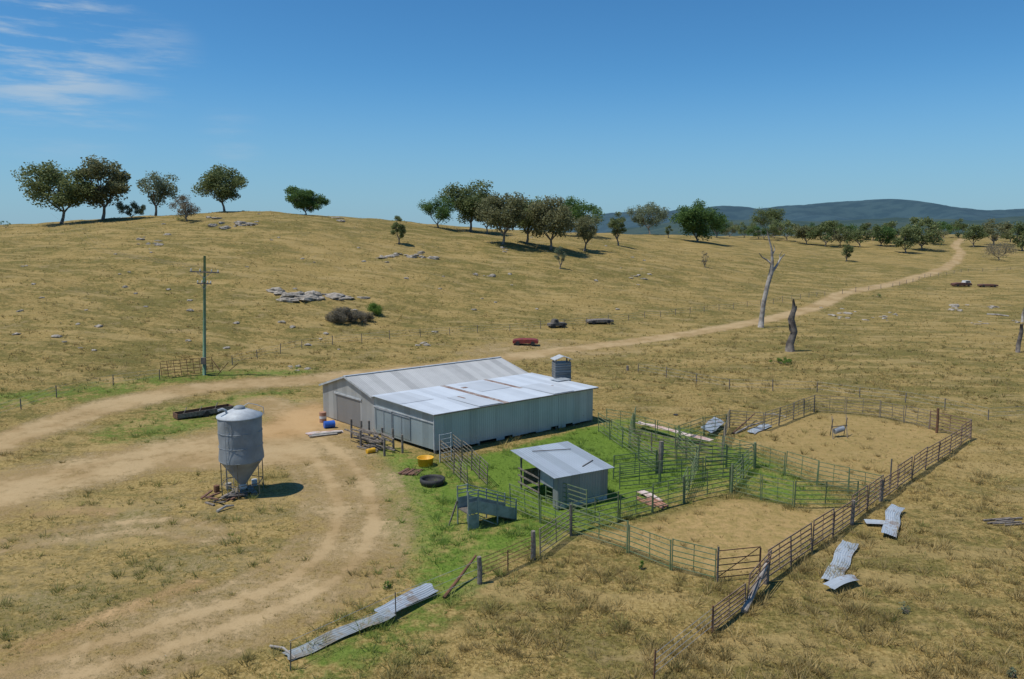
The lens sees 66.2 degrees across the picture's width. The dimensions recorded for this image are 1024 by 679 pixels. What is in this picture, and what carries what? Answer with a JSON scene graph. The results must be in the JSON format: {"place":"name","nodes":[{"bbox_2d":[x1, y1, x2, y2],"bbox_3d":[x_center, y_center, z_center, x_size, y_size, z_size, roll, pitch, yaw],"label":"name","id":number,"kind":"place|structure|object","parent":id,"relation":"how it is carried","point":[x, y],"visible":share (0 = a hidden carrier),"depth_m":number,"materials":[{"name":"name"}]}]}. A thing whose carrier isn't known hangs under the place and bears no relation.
{"place":"outdoors","nodes":[
{"label":"outdoors","id":0,"kind":"place"},
{"bbox_2d":[0,211,1023,678],"bbox_3d":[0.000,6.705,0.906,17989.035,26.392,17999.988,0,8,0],"label":"ground","id":1,"kind":"structure","parent":0,"point":[352,537],"depth_m":60.32,"materials":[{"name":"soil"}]},
{"bbox_2d":[10,160,98,223],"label":"gum tree","id":2,"kind":"object","parent":1,"relation":"on","point":[65,194],"visible":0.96,"depth_m":191.40,"materials":[{"name":"green plant"}]},
{"bbox_2d":[71,153,131,219],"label":"gum tree","id":3,"kind":"object","parent":1,"relation":"on","point":[116,182],"visible":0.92,"depth_m":196.34,"materials":[{"name":"green plant"}]},
{"bbox_2d":[115,200,145,217],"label":"gum tree","id":4,"kind":"object","parent":1,"relation":"on","point":[134,205],"visible":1,"depth_m":201.56,"materials":[{"name":"green plant"}]},
{"bbox_2d":[136,170,180,215],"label":"gum tree","id":5,"kind":"object","parent":1,"relation":"on","point":[160,188],"visible":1,"depth_m":210.91,"materials":[{"name":"green plant"}]},
{"bbox_2d":[167,195,200,220],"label":"gum tree","id":6,"kind":"object","parent":1,"relation":"on","point":[183,209],"visible":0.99,"depth_m":188.86,"materials":[{"name":"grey plant"}]},
{"bbox_2d":[160,357,212,376],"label":"rusty gate frame","id":7,"kind":"object","parent":1,"relation":"on","point":[186,362],"visible":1,"depth_m":83.71,"materials":[{"name":"metal"}]},
{"bbox_2d":[173,402,233,418],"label":"old trailer tray","id":8,"kind":"object","parent":1,"relation":"on","point":[204,411],"visible":0.93,"depth_m":68.61,"materials":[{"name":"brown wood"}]},
{"bbox_2d":[190,256,218,374],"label":"power pole","id":9,"kind":"object","parent":1,"relation":"on","point":[203,358],"visible":0.98,"depth_m":83.74,"materials":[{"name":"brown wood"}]},
{"bbox_2d":[190,163,248,210],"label":"gum tree","id":10,"kind":"object","parent":1,"relation":"on","point":[218,186],"visible":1,"depth_m":224.72,"materials":[{"name":"green plant"}]},
{"bbox_2d":[200,490,249,505],"bbox_3d":[-17.474,9.460,47.597,2.298,0.369,2.715,4,9,25],"label":"timber pile","id":11,"kind":"object","parent":1,"relation":"on","point":[229,495],"visible":1,"depth_m":47.40,"materials":[{"name":"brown wood"}]},
{"bbox_2d":[216,403,263,499],"bbox_3d":[-16.629,6.763,48.418,2.823,5.702,2.711,-3,8,-20],"label":"grain silo","id":12,"kind":"object","parent":1,"relation":"on","point":[240,445],"visible":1,"depth_m":47.39,"materials":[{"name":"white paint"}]},
{"bbox_2d":[284,185,330,214],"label":"gum tree","id":13,"kind":"object","parent":1,"relation":"on","point":[306,200],"visible":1,"depth_m":226.02,"materials":[{"name":"green plant"}]},
{"bbox_2d":[282,608,394,659],"bbox_3d":[-6.772,11.667,31.241,4.806,0.300,0.752,-7,11,-42],"label":"corrugated sheet","id":14,"kind":"object","parent":1,"relation":"on","point":[335,634],"visible":0.97,"depth_m":31.20,"materials":[{"name":"metal"}]},
{"bbox_2d":[324,306,361,322],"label":"bush","id":15,"kind":"object","parent":1,"relation":"on","point":[340,314],"visible":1,"depth_m":114.71,"materials":[{"name":"grey plant"}]},
{"bbox_2d":[344,419,403,455],"bbox_3d":[-10.606,7.382,59.370,2.609,1.704,6.227,-5,9,-31],"label":"timber rail stack","id":16,"kind":"object","parent":1,"relation":"on","point":[361,436],"visible":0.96,"depth_m":59.00,"materials":[{"name":"grey wood"}]},
{"bbox_2d":[289,561,476,670],"bbox_3d":[-4.912,11.213,32.509,0.318,1.460,9.800,7,11,43],"label":"wire fence","id":17,"kind":"object","parent":1,"relation":"on","point":[374,612],"visible":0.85,"depth_m":32.02,"materials":[{"name":"metal"}]},
{"bbox_2d":[390,215,405,243],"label":"gum tree","id":18,"kind":"object","parent":1,"relation":"on","point":[396,227],"visible":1,"depth_m":183.29,"materials":[{"name":"green plant"}]},
{"bbox_2d":[374,583,438,617],"bbox_3d":[-4.494,11.211,33.905,0.740,0.231,3.386,6,10,36],"label":"corrugated sheet","id":19,"kind":"object","parent":1,"relation":"on","point":[406,602],"visible":0.91,"depth_m":33.98,"materials":[{"name":"metal"}]},
{"bbox_2d":[417,455,433,466],"bbox_3d":[-5.976,8.401,54.280,1.200,0.570,1.200,0,8,0],"label":"feed tub","id":20,"kind":"object","parent":1,"relation":"on","point":[424,460],"visible":0.99,"depth_m":53.93,"materials":[{"name":"yellow plastic"}]},
{"bbox_2d":[420,474,444,487],"bbox_3d":[-5.094,9.055,50.307,1.640,0.420,1.640,0,8,0],"label":"rubber trough","id":21,"kind":"object","parent":1,"relation":"on","point":[428,481],"visible":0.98,"depth_m":49.94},
{"bbox_2d":[417,196,454,227],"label":"gum tree","id":22,"kind":"object","parent":1,"relation":"on","point":[443,212],"visible":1,"depth_m":225.95,"materials":[{"name":"green plant"}]},
{"bbox_2d":[319,357,598,453],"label":"woolshed","id":23,"kind":"structure","parent":1,"relation":"on","point":[475,401],"depth_m":63.84,"materials":[{"name":"metal"}]},
{"bbox_2d":[334,391,361,427],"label":"main door","id":24,"kind":"structure","parent":23,"relation":"in","point":[348,407],"depth_m":65.86,"materials":[{"name":"metal"}]},
{"bbox_2d":[375,407,391,433],"bbox_3d":[-10.083,6.403,61.870,0.116,1.835,2.283,-7,10,-42],"label":"sliding door","id":25,"kind":"structure","parent":23,"relation":"in","point":[383,418],"depth_m":61.85,"materials":[{"name":"metal"}]},
{"bbox_2d":[392,413,410,440],"bbox_3d":[-8.446,6.669,60.102,0.116,1.785,2.333,-7,10,-42],"label":"sliding door","id":26,"kind":"structure","parent":23,"relation":"in","point":[401,425],"depth_m":60.08,"materials":[{"name":"metal"}]},
{"bbox_2d":[442,555,476,598],"bbox_3d":[-2.353,10.807,35.861,0.161,1.033,2.824,4,9,28],"label":"leaning rail","id":27,"kind":"object","parent":1,"relation":"on","point":[445,595],"visible":0.98,"depth_m":35.61,"materials":[{"name":"wood"}]},
{"bbox_2d":[435,178,498,231],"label":"gum tree","id":28,"kind":"object","parent":1,"relation":"on","point":[464,205],"visible":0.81,"depth_m":234.27,"materials":[{"name":"green plant"}]},
{"bbox_2d":[448,483,516,530],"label":"loading ramp","id":29,"kind":"structure","parent":1,"relation":"on","point":[468,504],"depth_m":43.29,"materials":[{"name":"metal"}]},
{"bbox_2d":[473,190,532,244],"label":"gum tree","id":30,"kind":"object","parent":1,"relation":"on","point":[502,217],"visible":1,"depth_m":198.59,"materials":[{"name":"green plant"}]},
{"bbox_2d":[481,537,530,574],"bbox_3d":[-0.223,10.515,37.389,0.150,1.567,3.990,7,10,40],"label":"wire fence","id":31,"kind":"object","parent":1,"relation":"on","point":[508,558],"visible":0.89,"depth_m":37.31,"materials":[{"name":"metal"}]},
{"bbox_2d":[0,298,1023,678],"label":"grass tussocks","id":32,"kind":"object","parent":1,"relation":"on","point":[848,608],"depth_m":36.21,"materials":[{"name":"plant"}]},
{"bbox_2d":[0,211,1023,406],"bbox_3d":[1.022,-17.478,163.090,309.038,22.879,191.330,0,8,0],"label":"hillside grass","id":33,"kind":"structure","parent":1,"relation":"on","point":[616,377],"depth_m":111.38,"materials":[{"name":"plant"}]},
{"bbox_2d":[232,292,812,364],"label":"wire fence","id":34,"kind":"object","parent":1,"relation":"on","point":[501,324],"visible":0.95,"depth_m":117.36,"materials":[{"name":"grey metal"}]},
{"bbox_2d":[509,483,539,522],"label":"cattle hurdle","id":35,"kind":"object","parent":1,"relation":"on","point":[538,499],"visible":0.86,"depth_m":44.45,"materials":[{"name":"green paint"}]},
{"bbox_2d":[513,338,537,345],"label":"wrecked car","id":36,"kind":"object","parent":1,"relation":"on","point":[531,341],"visible":1,"depth_m":109.12,"materials":[{"name":"red paint"}]},
{"bbox_2d":[516,196,543,243],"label":"gum tree","id":37,"kind":"object","parent":1,"relation":"on","point":[528,229],"visible":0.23,"depth_m":207.04,"materials":[{"name":"green plant"}]},
{"bbox_2d":[523,194,582,249],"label":"gum tree","id":38,"kind":"object","parent":1,"relation":"on","point":[552,220],"visible":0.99,"depth_m":200.81,"materials":[{"name":"green plant"}]},
{"bbox_2d":[539,509,569,556],"bbox_3d":[2.259,9.996,40.541,0.065,1.579,3.384,3,7,31],"label":"cattle hurdle","id":39,"kind":"object","parent":1,"relation":"on","point":[540,537],"visible":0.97,"depth_m":40.21,"materials":[{"name":"grey metal"}]},
{"bbox_2d":[540,495,569,533],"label":"cattle hurdle","id":40,"kind":"object","parent":1,"relation":"on","point":[555,510],"visible":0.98,"depth_m":42.81,"materials":[{"name":"green paint"}]},
{"bbox_2d":[550,354,572,380],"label":"water tank","id":41,"kind":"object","parent":1,"relation":"on","point":[561,369],"depth_m":69.93,"materials":[{"name":"grey metal"}]},
{"bbox_2d":[510,441,614,509],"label":"yard shed","id":42,"kind":"structure","parent":1,"relation":"on","point":[557,465],"depth_m":47.09,"materials":[{"name":"metal"}]},
{"bbox_2d":[545,483,586,515],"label":"cattle hurdle","id":43,"kind":"object","parent":1,"relation":"on","point":[546,491],"visible":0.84,"depth_m":45.41,"materials":[{"name":"green paint"}]},
{"bbox_2d":[559,195,604,236],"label":"gum tree","id":44,"kind":"object","parent":1,"relation":"on","point":[578,208],"visible":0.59,"depth_m":252.69,"materials":[{"name":"green plant"}]},
{"bbox_2d":[573,215,602,250],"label":"gum tree","id":45,"kind":"object","parent":1,"relation":"on","point":[588,230],"visible":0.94,"depth_m":211.30,"materials":[{"name":"green plant"}]},
{"bbox_2d":[571,491,618,527],"bbox_3d":[4.561,9.460,43.032,3.343,1.780,0.067,-5,9,-33],"label":"cattle hurdle","id":46,"kind":"object","parent":1,"relation":"on","point":[595,507],"visible":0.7,"depth_m":43.10,"materials":[{"name":"green paint"}]},
{"bbox_2d":[572,504,628,552],"bbox_3d":[4.495,9.789,40.689,3.689,1.788,0.065,7,10,43],"label":"cattle hurdle","id":47,"kind":"object","parent":1,"relation":"on","point":[599,529],"visible":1,"depth_m":40.51,"materials":[{"name":"green paint"}]},
{"bbox_2d":[606,211,626,245],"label":"gum tree","id":48,"kind":"object","parent":1,"relation":"on","point":[616,226],"visible":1,"depth_m":232.09,"materials":[{"name":"green plant"}]},
{"bbox_2d":[613,450,656,478],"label":"cattle hurdle","id":49,"kind":"object","parent":1,"relation":"on","point":[635,457],"visible":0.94,"depth_m":51.87,"materials":[{"name":"green paint"}]},
{"bbox_2d":[619,486,653,519],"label":"cattle hurdle","id":50,"kind":"object","parent":1,"relation":"on","point":[636,495],"visible":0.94,"depth_m":44.63,"materials":[{"name":"green paint"}]},
{"bbox_2d":[619,461,659,489],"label":"cattle hurdle","id":51,"kind":"object","parent":1,"relation":"on","point":[639,471],"visible":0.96,"depth_m":49.79,"materials":[{"name":"green paint"}]},
{"bbox_2d":[624,202,669,233],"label":"gum tree","id":52,"kind":"object","parent":1,"relation":"on","point":[638,218],"visible":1,"depth_m":344.80,"materials":[{"name":"green plant"}]},
{"bbox_2d":[628,525,670,569],"bbox_3d":[6.718,10.205,38.413,0.067,1.674,2.581,-8,12,-41],"label":"cattle hurdle","id":53,"kind":"object","parent":1,"relation":"on","point":[649,553],"visible":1,"depth_m":38.39,"materials":[{"name":"green paint"}]},
{"bbox_2d":[652,476,683,511],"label":"cattle hurdle","id":54,"kind":"object","parent":1,"relation":"on","point":[668,485],"visible":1,"depth_m":46.08,"materials":[{"name":"green paint"}]},
{"bbox_2d":[657,446,696,472],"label":"cattle hurdle","id":55,"kind":"object","parent":1,"relation":"on","point":[676,452],"visible":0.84,"depth_m":52.87,"materials":[{"name":"green paint"}]},
{"bbox_2d":[660,457,703,481],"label":"cattle hurdle","id":56,"kind":"object","parent":1,"relation":"on","point":[681,471],"visible":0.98,"depth_m":50.57,"materials":[{"name":"green paint"}]},
{"bbox_2d":[653,605,713,678],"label":"rail hurdle","id":57,"kind":"object","parent":1,"relation":"on","point":[655,652],"visible":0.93,"depth_m":29.53,"materials":[{"name":"metal"}]},
{"bbox_2d":[671,538,716,578],"bbox_3d":[8.512,10.367,36.828,2.140,1.711,0.065,6,11,33],"label":"cattle hurdle","id":58,"kind":"object","parent":1,"relation":"on","point":[693,560],"visible":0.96,"depth_m":36.78,"materials":[{"name":"green paint"}]},
{"bbox_2d":[668,198,727,241],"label":"gum tree","id":59,"kind":"object","parent":1,"relation":"on","point":[694,218],"visible":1,"depth_m":286.56,"materials":[{"name":"green plant"}]},
{"bbox_2d":[676,438,722,463],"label":"cattle hurdle","id":60,"kind":"object","parent":1,"relation":"on","point":[699,444],"visible":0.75,"depth_m":55.39,"materials":[{"name":"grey metal"}]},
{"bbox_2d":[679,427,722,455],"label":"cattle hurdle","id":61,"kind":"object","parent":1,"relation":"on","point":[701,439],"visible":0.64,"depth_m":57.53,"materials":[{"name":"green paint"}]},
{"bbox_2d":[684,467,730,502],"bbox_3d":[11.891,8.857,47.769,3.770,1.722,0.065,-5,7,-29],"label":"cattle hurdle","id":62,"kind":"object","parent":1,"relation":"on","point":[707,476],"visible":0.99,"depth_m":47.74,"materials":[{"name":"green paint"}]},
{"bbox_2d":[701,417,723,432],"bbox_3d":[16.248,6.880,63.472,0.972,0.450,4.414,4,9,29],"label":"corrugated sheet","id":63,"kind":"object","parent":1,"relation":"on","point":[711,429],"visible":0.8,"depth_m":63.45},
{"bbox_2d":[704,454,742,480],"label":"cattle hurdle","id":64,"kind":"object","parent":1,"relation":"on","point":[721,464],"visible":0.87,"depth_m":51.14,"materials":[{"name":"green paint"}]},
{"bbox_2d":[713,583,745,630],"bbox_3d":[9.049,11.180,32.680,0.067,1.190,2.887,4,9,42],"label":"rail hurdle","id":65,"kind":"object","parent":1,"relation":"on","point":[744,593],"visible":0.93,"depth_m":32.67,"materials":[{"name":"metal"}]},
{"bbox_2d":[716,546,761,581],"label":"pen gate","id":66,"kind":"structure","parent":1,"relation":"on","point":[718,559],"depth_m":36.48,"materials":[{"name":"brown metal"}]},
{"bbox_2d":[729,410,763,430],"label":"cattle hurdle","id":67,"kind":"object","parent":1,"relation":"on","point":[746,417],"visible":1,"depth_m":64.35,"materials":[{"name":"grey metal"}]},
{"bbox_2d":[733,468,760,499],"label":"cattle hurdle","id":68,"kind":"object","parent":1,"relation":"on","point":[747,484],"visible":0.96,"depth_m":47.84,"materials":[{"name":"green paint"}]},
{"bbox_2d":[741,563,767,613],"bbox_3d":[10.716,10.941,34.638,0.263,1.079,3.463,5,9,32],"label":"sheet","id":69,"kind":"object","parent":1,"relation":"on","point":[751,596],"visible":0.93,"depth_m":34.26,"materials":[{"name":"grey metal"}]},
{"bbox_2d":[746,549,771,599],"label":"rail hurdle","id":70,"kind":"object","parent":1,"relation":"on","point":[759,563],"visible":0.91,"depth_m":34.86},
{"bbox_2d":[748,207,784,236],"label":"gum tree","id":71,"kind":"object","parent":1,"relation":"on","point":[769,214],"visible":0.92,"depth_m":431.32,"materials":[{"name":"green plant"}]},
{"bbox_2d":[756,445,785,475],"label":"cattle hurdle","id":72,"kind":"object","parent":1,"relation":"on","point":[784,456],"visible":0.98,"depth_m":52.94,"materials":[{"name":"green paint"}]},
{"bbox_2d":[758,230,784,327],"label":"dead tree","id":73,"kind":"object","parent":1,"relation":"on","point":[764,297],"visible":0.97,"depth_m":131.33,"materials":[{"name":"grey wood"}]},
{"bbox_2d":[761,474,793,504],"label":"cattle hurdle","id":74,"kind":"object","parent":1,"relation":"on","point":[777,489],"visible":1,"depth_m":46.64,"materials":[{"name":"green paint"}]},
{"bbox_2d":[768,535,791,575],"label":"rail hurdle","id":75,"kind":"object","parent":1,"relation":"on","point":[779,548],"visible":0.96,"depth_m":37.21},
{"bbox_2d":[767,219,798,239],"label":"gum tree","id":76,"kind":"object","parent":1,"relation":"on","point":[781,227],"visible":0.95,"depth_m":371.16,"materials":[{"name":"green plant"}]},
{"bbox_2d":[785,299,797,351],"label":"dead stump","id":77,"kind":"object","parent":1,"relation":"on","point":[790,342],"visible":0.95,"depth_m":106.18,"materials":[{"name":"grey wood"}]},
{"bbox_2d":[791,522,811,563],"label":"rail hurdle","id":78,"kind":"object","parent":1,"relation":"on","point":[800,541],"visible":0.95,"depth_m":38.85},
{"bbox_2d":[784,451,818,485],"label":"cattle hurdle","id":79,"kind":"object","parent":1,"relation":"on","point":[802,460],"visible":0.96,"depth_m":50.99,"materials":[{"name":"green paint"}]},
{"bbox_2d":[792,224,818,243],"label":"gum tree","id":80,"kind":"object","parent":1,"relation":"on","point":[801,232],"visible":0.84,"depth_m":355.65,"materials":[{"name":"green plant"}]},
{"bbox_2d":[805,220,838,245],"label":"gum tree","id":81,"kind":"object","parent":1,"relation":"on","point":[828,226],"visible":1,"depth_m":349.89,"materials":[{"name":"green plant"}]},
{"bbox_2d":[812,508,834,549],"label":"rail hurdle","id":82,"kind":"object","parent":1,"relation":"on","point":[822,534],"visible":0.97,"depth_m":40.57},
{"bbox_2d":[793,481,858,506],"bbox_3d":[18.378,9.093,45.971,3.768,1.711,0.065,0,9,-2],"label":"cattle hurdle","id":83,"kind":"object","parent":1,"relation":"on","point":[826,490],"visible":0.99,"depth_m":45.95,"materials":[{"name":"green paint"}]},
{"bbox_2d":[638,364,1023,419],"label":"wire fence","id":84,"kind":"object","parent":1,"relation":"on","point":[830,390],"visible":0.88,"depth_m":79.11,"materials":[{"name":"grey metal"}]},
{"bbox_2d":[817,461,849,491],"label":"cattle hurdle","id":85,"kind":"object","parent":1,"relation":"on","point":[833,477],"visible":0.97,"depth_m":49.29,"materials":[{"name":"green paint"}]},
{"bbox_2d":[822,540,858,579],"bbox_3d":[16.078,10.745,38.368,0.883,0.191,5.502,5,9,32],"label":"corrugated sheet","id":86,"kind":"object","parent":1,"relation":"on","point":[843,553],"visible":0.91,"depth_m":38.51,"materials":[{"name":"metal"}]},
{"bbox_2d":[823,574,858,588],"bbox_3d":[14.976,10.956,35.637,1.962,0.154,0.632,-4,9,-30],"label":"corrugated sheet","id":87,"kind":"object","parent":1,"relation":"on","point":[836,582],"visible":1,"depth_m":35.57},
{"bbox_2d":[833,501,851,535],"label":"rail hurdle","id":88,"kind":"object","parent":1,"relation":"on","point":[842,517],"visible":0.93,"depth_m":42.37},
{"bbox_2d":[837,223,881,246],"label":"gum tree","id":89,"kind":"object","parent":1,"relation":"on","point":[855,235],"visible":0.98,"depth_m":352.80,"materials":[{"name":"green plant"}]},
{"bbox_2d":[852,485,867,516],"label":"rail hurdle","id":90,"kind":"object","parent":1,"relation":"on","point":[866,500],"visible":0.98,"depth_m":44.55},
{"bbox_2d":[867,474,883,509],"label":"rail hurdle","id":91,"kind":"object","parent":1,"relation":"on","point":[869,491],"visible":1,"depth_m":46.12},
{"bbox_2d":[871,225,897,245],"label":"gum tree","id":92,"kind":"object","parent":1,"relation":"on","point":[888,231],"visible":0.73,"depth_m":369.35,"materials":[{"name":"green plant"}]},
{"bbox_2d":[883,468,900,497],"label":"rail hurdle","id":93,"kind":"object","parent":1,"relation":"on","point":[891,477],"visible":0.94,"depth_m":48.27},
{"bbox_2d":[881,504,904,536],"bbox_3d":[21.089,9.943,43.540,0.970,0.247,4.994,5,9,32],"label":"corrugated sheet","id":94,"kind":"object","parent":1,"relation":"on","point":[891,515],"visible":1,"depth_m":43.36,"materials":[{"name":"metal"}]},
{"bbox_2d":[897,456,912,486],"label":"rail hurdle","id":95,"kind":"object","parent":1,"relation":"on","point":[911,461],"visible":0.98,"depth_m":50.42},
{"bbox_2d":[891,226,921,252],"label":"gum tree","id":96,"kind":"object","parent":1,"relation":"on","point":[907,234],"visible":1,"depth_m":330.07,"materials":[{"name":"green plant"}]},
{"bbox_2d":[912,446,927,476],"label":"rail hurdle","id":97,"kind":"object","parent":1,"relation":"on","point":[926,451],"visible":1,"depth_m":52.38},
{"bbox_2d":[898,216,944,249],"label":"gum tree","id":98,"kind":"object","parent":1,"relation":"on","point":[928,235],"visible":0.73,"depth_m":354.30,"materials":[{"name":"green plant"}]},
{"bbox_2d":[929,411,970,438],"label":"rail hurdle","id":99,"kind":"object","parent":1,"relation":"on","point":[950,421],"visible":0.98,"depth_m":63.02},
{"bbox_2d":[946,218,967,236],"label":"gum tree","id":100,"kind":"object","parent":1,"relation":"on","point":[959,225],"visible":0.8,"depth_m":512.57,"materials":[{"name":"green plant"}]},
{"bbox_2d":[960,224,989,246],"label":"gum tree","id":101,"kind":"object","parent":1,"relation":"on","point":[978,230],"visible":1,"depth_m":398.50,"materials":[{"name":"green plant"}]},
{"bbox_2d":[982,217,1014,244],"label":"gum tree","id":102,"kind":"object","parent":1,"relation":"on","point":[989,229],"visible":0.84,"depth_m":422.81,"materials":[{"name":"green plant"}]},
{"bbox_2d":[981,241,1019,259],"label":"bare bush","id":103,"kind":"object","parent":1,"relation":"on","point":[1005,249],"visible":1,"depth_m":309.71,"materials":[{"name":"grey plant"}]},
{"bbox_2d":[983,517,1023,525],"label":"plank pile","id":104,"kind":"object","parent":1,"relation":"on","point":[1007,521],"visible":0.98,"depth_m":43.58,"materials":[{"name":"grey wood"}]},
{"bbox_2d":[1008,221,1023,250],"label":"gum tree","id":105,"kind":"object","parent":1,"relation":"on","point":[1020,239],"visible":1,"depth_m":384.76,"materials":[{"name":"green plant"}]},
{"bbox_2d":[0,0,1023,231],"label":"sky","id":106,"kind":"structure","parent":0,"point":[373,108],"materials":[{"name":"blue"}]},
{"bbox_2d":[563,199,1023,232],"bbox_3d":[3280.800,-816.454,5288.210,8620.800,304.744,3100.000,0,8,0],"label":"hills","id":107,"kind":"structure","parent":0,"point":[866,209],"depth_m":5359.84,"materials":[{"name":"plant"}]},
{"bbox_2d":[604,216,1023,235],"bbox_3d":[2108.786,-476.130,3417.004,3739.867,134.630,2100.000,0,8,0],"label":"foothills","id":108,"kind":"structure","parent":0,"point":[659,229],"depth_m":3303.24,"materials":[{"name":"plant"}]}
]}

